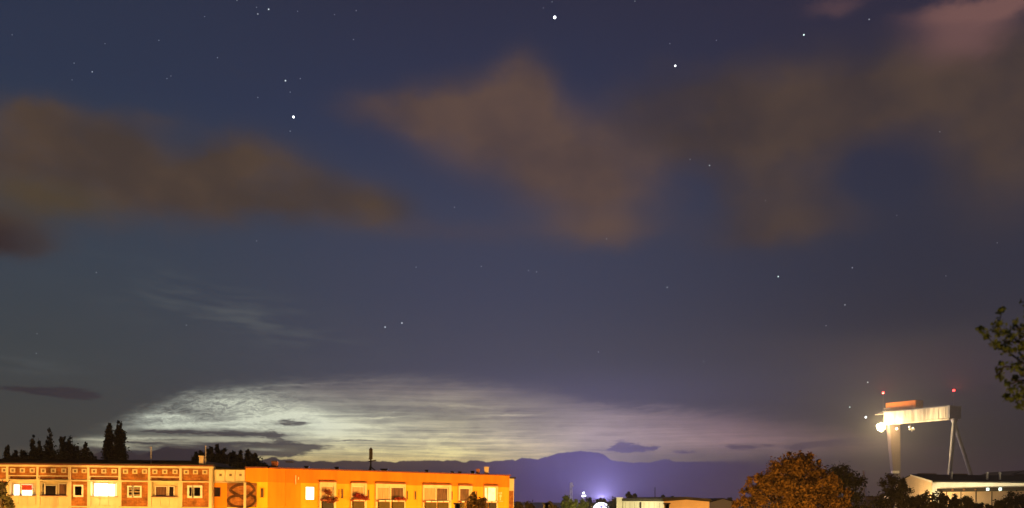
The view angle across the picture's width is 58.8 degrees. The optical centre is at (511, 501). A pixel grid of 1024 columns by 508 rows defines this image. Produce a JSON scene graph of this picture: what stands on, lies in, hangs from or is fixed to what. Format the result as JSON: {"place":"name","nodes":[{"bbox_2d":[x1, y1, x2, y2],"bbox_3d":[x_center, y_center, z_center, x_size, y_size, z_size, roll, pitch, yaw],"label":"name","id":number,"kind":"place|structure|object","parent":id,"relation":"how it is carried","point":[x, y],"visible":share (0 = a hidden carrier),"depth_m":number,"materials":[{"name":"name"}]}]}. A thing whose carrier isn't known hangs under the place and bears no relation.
{"place":"outdoors","nodes":[
{"label":"outdoors","id":0,"kind":"place"},
{"bbox_2d":[0,459,293,507],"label":"apartment block","id":1,"kind":"structure","parent":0,"point":[61,483],"depth_m":92.00,"materials":[{"name":"paint"}]},
{"bbox_2d":[13,484,20,494],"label":"window","id":2,"kind":"structure","parent":1,"relation":"in","point":[16,487],"depth_m":92.42,"materials":[{"name":"white glass"}]},
{"bbox_2d":[21,484,33,494],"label":"window","id":3,"kind":"structure","parent":1,"relation":"in","point":[26,489],"depth_m":92.35,"materials":[{"name":"white glass"}]},
{"bbox_2d":[42,483,56,495],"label":"window","id":4,"kind":"structure","parent":1,"relation":"in","point":[47,490],"depth_m":92.42,"materials":[{"name":"black glass"}]},
{"bbox_2d":[58,483,66,495],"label":"window","id":5,"kind":"structure","parent":1,"relation":"in","point":[62,487],"depth_m":92.42,"materials":[{"name":"brown glass"}]},
{"bbox_2d":[73,485,83,496],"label":"window","id":6,"kind":"structure","parent":1,"relation":"in","point":[74,492],"depth_m":91.95,"materials":[{"name":"black glass"}]},
{"bbox_2d":[94,483,116,495],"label":"window","id":7,"kind":"structure","parent":1,"relation":"in","point":[100,489],"depth_m":92.42,"materials":[{"name":"white glass"}]},
{"bbox_2d":[127,486,141,497],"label":"window","id":8,"kind":"structure","parent":1,"relation":"in","point":[134,491],"depth_m":91.95,"materials":[{"name":"brown glass"}]},
{"bbox_2d":[155,486,174,496],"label":"window","id":9,"kind":"structure","parent":1,"relation":"in","point":[160,491],"depth_m":92.40,"materials":[{"name":"brown glass"}]},
{"bbox_2d":[187,485,201,497],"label":"window","id":10,"kind":"structure","parent":1,"relation":"in","point":[188,489],"depth_m":91.95,"materials":[{"name":"black glass"}]},
{"bbox_2d":[198,456,204,468],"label":"chimney","id":11,"kind":"object","parent":1,"relation":"on","point":[201,459],"visible":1,"depth_m":91.95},
{"bbox_2d":[214,487,220,496],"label":"window","id":12,"kind":"structure","parent":1,"relation":"in","point":[217,490],"depth_m":92.37,"materials":[{"name":"black glass"}]},
{"bbox_2d":[227,467,515,507],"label":"apartment block","id":13,"kind":"structure","parent":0,"point":[270,487],"depth_m":99.41,"materials":[{"name":"orange paint"}]},
{"bbox_2d":[260,488,263,497],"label":"window","id":14,"kind":"structure","parent":13,"relation":"in","point":[261,489],"depth_m":92.19,"materials":[{"name":"brown glass"}]},
{"bbox_2d":[271,461,278,466],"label":"chimney","id":15,"kind":"object","parent":13,"relation":"on","point":[274,463],"visible":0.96,"depth_m":93.20,"materials":[{"name":"brick"}]},
{"bbox_2d":[305,487,314,499],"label":"window","id":16,"kind":"structure","parent":13,"relation":"in","point":[309,491],"depth_m":95.70,"materials":[{"name":"white glass"}]},
{"bbox_2d":[322,486,332,498],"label":"window","id":17,"kind":"structure","parent":13,"relation":"in","point":[324,495],"depth_m":96.83,"materials":[{"name":"glass"}]},
{"bbox_2d":[322,488,338,503],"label":"flower box","id":18,"kind":"object","parent":13,"relation":"attached to","point":[328,492],"visible":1,"depth_m":96.28,"materials":[{"name":"brown plant"}]},
{"bbox_2d":[341,489,343,498],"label":"window","id":19,"kind":"structure","parent":13,"relation":"in","point":[342,490],"depth_m":98.00,"materials":[{"name":"brown glass"}]},
{"bbox_2d":[352,486,363,498],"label":"window","id":20,"kind":"structure","parent":13,"relation":"in","point":[358,489],"depth_m":98.98,"materials":[{"name":"glass"}]},
{"bbox_2d":[353,492,369,499],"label":"flower box","id":21,"kind":"object","parent":13,"relation":"on","point":[361,496],"visible":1,"depth_m":98.49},
{"bbox_2d":[369,448,375,469],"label":"antenna","id":22,"kind":"object","parent":13,"relation":"on","point":[370,455],"visible":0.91,"depth_m":102.34,"materials":[{"name":"metal"}]},
{"bbox_2d":[378,487,403,499],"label":"window","id":23,"kind":"structure","parent":13,"relation":"in","point":[383,492],"depth_m":101.40,"materials":[{"name":"brown glass"}]},
{"bbox_2d":[394,497,406,500],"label":"flower box","id":24,"kind":"object","parent":13,"relation":"on","point":[400,499],"visible":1,"depth_m":101.41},
{"bbox_2d":[424,487,447,500],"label":"window","id":25,"kind":"structure","parent":13,"relation":"in","point":[429,492],"depth_m":105.03,"materials":[{"name":"brown glass"}]},
{"bbox_2d":[460,488,469,500],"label":"window","id":26,"kind":"structure","parent":13,"relation":"in","point":[464,492],"depth_m":107.50,"materials":[{"name":"brown glass"}]},
{"bbox_2d":[484,467,488,473],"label":"chimney","id":27,"kind":"object","parent":13,"relation":"on","point":[486,470],"visible":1,"depth_m":109.75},
{"bbox_2d":[485,488,495,500],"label":"window","id":28,"kind":"structure","parent":13,"relation":"in","point":[491,492],"depth_m":109.86,"materials":[{"name":"yellow glass"}]},
{"bbox_2d":[0,0,1023,504],"label":"sky","id":29,"kind":"structure","parent":0,"point":[310,288],"materials":[{"name":"blue"}]},
{"bbox_2d":[570,482,572,499],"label":"lattice mast","id":30,"kind":"object","parent":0,"point":[571,484],"visible":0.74,"depth_m":299.65,"materials":[{"name":"grey metal"}]},
{"bbox_2d":[593,502,608,507],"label":"bright dome","id":31,"kind":"structure","parent":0,"point":[600,505],"depth_m":327.88,"materials":[{"name":"white"}]},
{"bbox_2d":[514,502,893,507],"bbox_3d":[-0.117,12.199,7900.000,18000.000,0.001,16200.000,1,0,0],"label":"ground","id":32,"kind":"structure","parent":0,"point":[538,504],"depth_m":3919.65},
{"bbox_2d":[0,480,14,507],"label":"tree","id":33,"kind":"object","parent":32,"relation":"on","point":[7,499],"visible":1,"depth_m":83.84,"materials":[{"name":"green plant"}]},
{"bbox_2d":[2,445,16,458],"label":"dark tree","id":34,"kind":"object","parent":32,"relation":"on","point":[6,455],"visible":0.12,"depth_m":164.77,"materials":[{"name":"green plant"}]},
{"bbox_2d":[12,450,22,458],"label":"dark tree","id":35,"kind":"object","parent":32,"relation":"on","point":[16,453],"visible":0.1,"depth_m":167.88,"materials":[{"name":"green plant"}]},
{"bbox_2d":[18,449,27,458],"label":"dark tree","id":36,"kind":"object","parent":32,"relation":"on","point":[23,453],"visible":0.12,"depth_m":170.71,"materials":[{"name":"green plant"}]},
{"bbox_2d":[25,435,40,458],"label":"dark tree","id":37,"kind":"object","parent":32,"relation":"on","point":[33,453],"visible":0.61,"depth_m":164.70,"materials":[{"name":"green plant"}]},
{"bbox_2d":[37,438,46,458],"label":"dark tree","id":38,"kind":"object","parent":32,"relation":"on","point":[42,453],"visible":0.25,"depth_m":167.85,"materials":[{"name":"green plant"}]},
{"bbox_2d":[42,427,58,458],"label":"dark tree","id":39,"kind":"object","parent":32,"relation":"on","point":[51,452],"visible":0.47,"depth_m":170.71,"materials":[{"name":"green plant"}]},
{"bbox_2d":[56,436,74,458],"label":"dark tree","id":40,"kind":"object","parent":32,"relation":"on","point":[63,452],"visible":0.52,"depth_m":164.71,"materials":[{"name":"green plant"}]},
{"bbox_2d":[66,435,81,458],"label":"dark tree","id":41,"kind":"object","parent":32,"relation":"on","point":[73,451],"visible":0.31,"depth_m":167.71,"materials":[{"name":"green plant"}]},
{"bbox_2d":[77,441,94,459],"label":"dark tree","id":42,"kind":"object","parent":32,"relation":"on","point":[85,455],"visible":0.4,"depth_m":164.68,"materials":[{"name":"green plant"}]},
{"bbox_2d":[100,423,114,459],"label":"poplar tree","id":43,"kind":"object","parent":32,"relation":"on","point":[107,452],"visible":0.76,"depth_m":159.58,"materials":[{"name":"green plant"}]},
{"bbox_2d":[110,420,131,459],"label":"poplar tree","id":44,"kind":"object","parent":32,"relation":"on","point":[120,448],"visible":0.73,"depth_m":159.50,"materials":[{"name":"green plant"}]},
{"bbox_2d":[191,451,198,460],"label":"dark tree","id":45,"kind":"object","parent":32,"relation":"on","point":[195,457],"visible":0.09,"depth_m":149.77,"materials":[{"name":"green plant"}]},
{"bbox_2d":[198,450,210,461],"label":"dark tree","id":46,"kind":"object","parent":32,"relation":"on","point":[200,453],"visible":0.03,"depth_m":152.90,"materials":[{"name":"green plant"}]},
{"bbox_2d":[206,446,213,459],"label":"dark tree","id":47,"kind":"object","parent":32,"relation":"on","point":[209,451],"visible":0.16,"depth_m":155.72,"materials":[{"name":"green plant"}]},
{"bbox_2d":[211,443,229,464],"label":"dark tree","id":48,"kind":"object","parent":32,"relation":"on","point":[218,456],"visible":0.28,"depth_m":149.75,"materials":[{"name":"green plant"}]},
{"bbox_2d":[220,448,234,466],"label":"dark tree","id":49,"kind":"object","parent":32,"relation":"on","point":[227,457],"visible":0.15,"depth_m":152.74,"materials":[{"name":"green plant"}]},
{"bbox_2d":[228,450,236,461],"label":"dark tree","id":50,"kind":"object","parent":32,"relation":"on","point":[232,455],"visible":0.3,"depth_m":155.51,"materials":[{"name":"green plant"}]},
{"bbox_2d":[233,450,253,466],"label":"dark tree","id":51,"kind":"object","parent":32,"relation":"on","point":[240,458],"visible":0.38,"depth_m":149.64,"materials":[{"name":"green plant"}]},
{"bbox_2d":[243,449,262,466],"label":"dark tree","id":52,"kind":"object","parent":32,"relation":"on","point":[248,455],"visible":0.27,"depth_m":152.68,"materials":[{"name":"green plant"}]},
{"bbox_2d":[252,453,264,464],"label":"dark tree","id":53,"kind":"object","parent":32,"relation":"on","point":[254,454],"visible":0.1,"depth_m":155.69,"materials":[{"name":"green plant"}]},
{"bbox_2d":[256,463,270,466],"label":"dark tree","id":54,"kind":"object","parent":32,"relation":"on","point":[264,465],"visible":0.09,"depth_m":149.74,"materials":[{"name":"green plant"}]},
{"bbox_2d":[464,491,487,507],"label":"tree","id":55,"kind":"object","parent":32,"relation":"on","point":[473,501],"visible":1,"depth_m":87.71,"materials":[{"name":"green plant"}]},
{"bbox_2d":[514,501,523,507],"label":"background tree","id":56,"kind":"object","parent":32,"relation":"on","point":[518,504],"visible":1,"depth_m":129.73,"materials":[{"name":"green plant"}]},
{"bbox_2d":[524,500,534,507],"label":"background tree","id":57,"kind":"object","parent":32,"relation":"on","point":[528,505],"visible":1,"depth_m":129.84,"materials":[{"name":"green plant"}]},
{"bbox_2d":[560,495,569,507],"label":"background tree","id":58,"kind":"object","parent":32,"relation":"on","point":[564,504],"visible":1,"depth_m":229.75,"materials":[{"name":"green plant"}]},
{"bbox_2d":[566,498,582,507],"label":"background tree","id":59,"kind":"object","parent":32,"relation":"on","point":[572,503],"visible":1,"depth_m":229.44,"materials":[{"name":"green plant"}]},
{"bbox_2d":[577,499,588,507],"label":"background tree","id":60,"kind":"object","parent":32,"relation":"on","point":[583,503],"visible":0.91,"depth_m":234.80,"materials":[{"name":"green plant"}]},
{"bbox_2d":[585,496,593,507],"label":"background tree","id":61,"kind":"object","parent":32,"relation":"on","point":[589,500],"visible":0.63,"depth_m":299.53,"materials":[{"name":"green plant"}]},
{"bbox_2d":[598,497,605,502],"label":"background tree","id":62,"kind":"object","parent":32,"relation":"on","point":[603,500],"visible":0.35,"depth_m":429.65,"materials":[{"name":"green plant"}]},
{"bbox_2d":[605,496,615,507],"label":"background tree","id":63,"kind":"object","parent":32,"relation":"on","point":[612,504],"visible":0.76,"depth_m":299.44,"materials":[{"name":"green plant"}]},
{"bbox_2d":[616,497,622,507],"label":"pillar","id":64,"kind":"structure","parent":32,"relation":"on","point":[618,502],"depth_m":226.00,"materials":[{"name":"beige concrete"}]},
{"bbox_2d":[622,497,710,507],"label":"storage hall","id":65,"kind":"structure","parent":32,"relation":"on","point":[658,502],"depth_m":202.08,"materials":[{"name":"beige metal"}]},
{"bbox_2d":[706,498,732,507],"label":"storage hall","id":66,"kind":"structure","parent":32,"relation":"on","point":[720,503],"depth_m":235.06,"materials":[{"name":"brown metal"}]},
{"bbox_2d":[730,450,853,507],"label":"round tree","id":67,"kind":"object","parent":32,"relation":"on","point":[792,487],"visible":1,"depth_m":111.13,"materials":[{"name":"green plant"}]},
{"bbox_2d":[825,461,871,507],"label":"dark tree","id":68,"kind":"object","parent":32,"relation":"on","point":[847,475],"visible":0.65,"depth_m":149.18,"materials":[{"name":"green plant"}]},
{"bbox_2d":[863,470,865,504],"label":"lattice mast","id":69,"kind":"object","parent":32,"relation":"on","point":[863,487],"visible":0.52,"depth_m":249.81,"materials":[{"name":"grey metal"}]},
{"bbox_2d":[874,496,892,507],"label":"dark tree","id":70,"kind":"object","parent":32,"relation":"on","point":[881,500],"visible":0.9,"depth_m":173.52,"materials":[{"name":"green plant"}]},
{"bbox_2d":[872,473,909,507],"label":"broad tree","id":71,"kind":"object","parent":32,"relation":"on","point":[890,493],"visible":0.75,"depth_m":189.39,"materials":[{"name":"green plant"}]},
{"bbox_2d":[894,483,914,507],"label":"broad tree","id":72,"kind":"object","parent":32,"relation":"on","point":[900,503],"visible":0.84,"depth_m":179.71,"materials":[{"name":"green plant"}]},
{"bbox_2d":[906,495,926,507],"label":"dark tree","id":73,"kind":"object","parent":32,"relation":"on","point":[912,500],"visible":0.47,"depth_m":177.71,"materials":[{"name":"green plant"}]},
{"bbox_2d":[875,389,972,507],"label":"gantry crane","id":74,"kind":"object","parent":32,"relation":"on","point":[908,412],"visible":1,"depth_m":937.69,"materials":[{"name":"white metal"}]},
{"bbox_2d":[913,488,941,507],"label":"dark tree","id":75,"kind":"object","parent":32,"relation":"on","point":[925,497],"visible":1,"depth_m":169.54,"materials":[{"name":"green plant"}]},
{"bbox_2d":[929,489,950,507],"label":"dark tree","id":76,"kind":"object","parent":32,"relation":"on","point":[944,498],"visible":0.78,"depth_m":173.43,"materials":[{"name":"green plant"}]},
{"bbox_2d":[945,493,964,507],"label":"dark tree","id":77,"kind":"object","parent":32,"relation":"on","point":[953,502],"visible":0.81,"depth_m":177.37,"materials":[{"name":"green plant"}]},
{"bbox_2d":[895,471,1023,507],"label":"shipyard hall","id":78,"kind":"structure","parent":32,"relation":"on","point":[918,483],"depth_m":304.39,"materials":[{"name":"white metal"}]},
{"bbox_2d":[958,494,975,507],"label":"dark tree","id":79,"kind":"object","parent":32,"relation":"on","point":[968,501],"visible":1,"depth_m":169.63,"materials":[{"name":"green plant"}]},
{"bbox_2d":[973,502,983,507],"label":"dark tree","id":80,"kind":"object","parent":32,"relation":"on","point":[979,505],"visible":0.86,"depth_m":173.61,"materials":[{"name":"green plant"}]},
{"bbox_2d":[937,486,1023,506],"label":"annex","id":81,"kind":"object","parent":32,"relation":"on","point":[987,495],"visible":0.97,"depth_m":276.43,"materials":[{"name":"beige metal"}]},
{"bbox_2d":[984,503,992,507],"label":"dark tree","id":82,"kind":"object","parent":32,"relation":"on","point":[987,505],"visible":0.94,"depth_m":177.51,"materials":[{"name":"green plant"}]},
{"bbox_2d":[975,299,1023,409],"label":"tree","id":83,"kind":"object","parent":32,"relation":"on","point":[1017,396],"visible":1,"depth_m":9.98,"materials":[{"name":"green plant"}]},
{"bbox_2d":[991,497,1013,507],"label":"dark tree","id":84,"kind":"object","parent":32,"relation":"on","point":[1000,503],"visible":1,"depth_m":169.78,"materials":[{"name":"green plant"}]},
{"bbox_2d":[1002,490,1022,507],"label":"dark tree","id":85,"kind":"object","parent":32,"relation":"on","point":[1010,499],"visible":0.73,"depth_m":173.57,"materials":[{"name":"green plant"}]},
{"bbox_2d":[1015,494,1023,507],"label":"dark tree","id":86,"kind":"object","parent":32,"relation":"on","point":[1022,505],"visible":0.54,"depth_m":177.63,"materials":[{"name":"green plant"}]},
{"bbox_2d":[857,496,886,507],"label":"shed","id":87,"kind":"structure","parent":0,"point":[867,498],"depth_m":262.00,"materials":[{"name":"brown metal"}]},
{"bbox_2d":[982,470,1023,474],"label":"hall","id":88,"kind":"structure","parent":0,"point":[1008,472],"depth_m":438.33,"materials":[{"name":"black metal"}]},
{"label":"road","id":89,"kind":"structure","parent":0,"visible":0},
{"bbox_2d":[453,503,461,507],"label":"street lamp","id":90,"kind":"object","parent":89,"relation":"on","point":[457,505],"visible":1,"depth_m":71.79,"materials":[{"name":"metal"}]},
{"bbox_2d":[542,503,549,507],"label":"street lamp","id":91,"kind":"object","parent":89,"relation":"on","point":[545,505],"visible":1,"depth_m":71.79,"materials":[{"name":"metal"}]}
]}

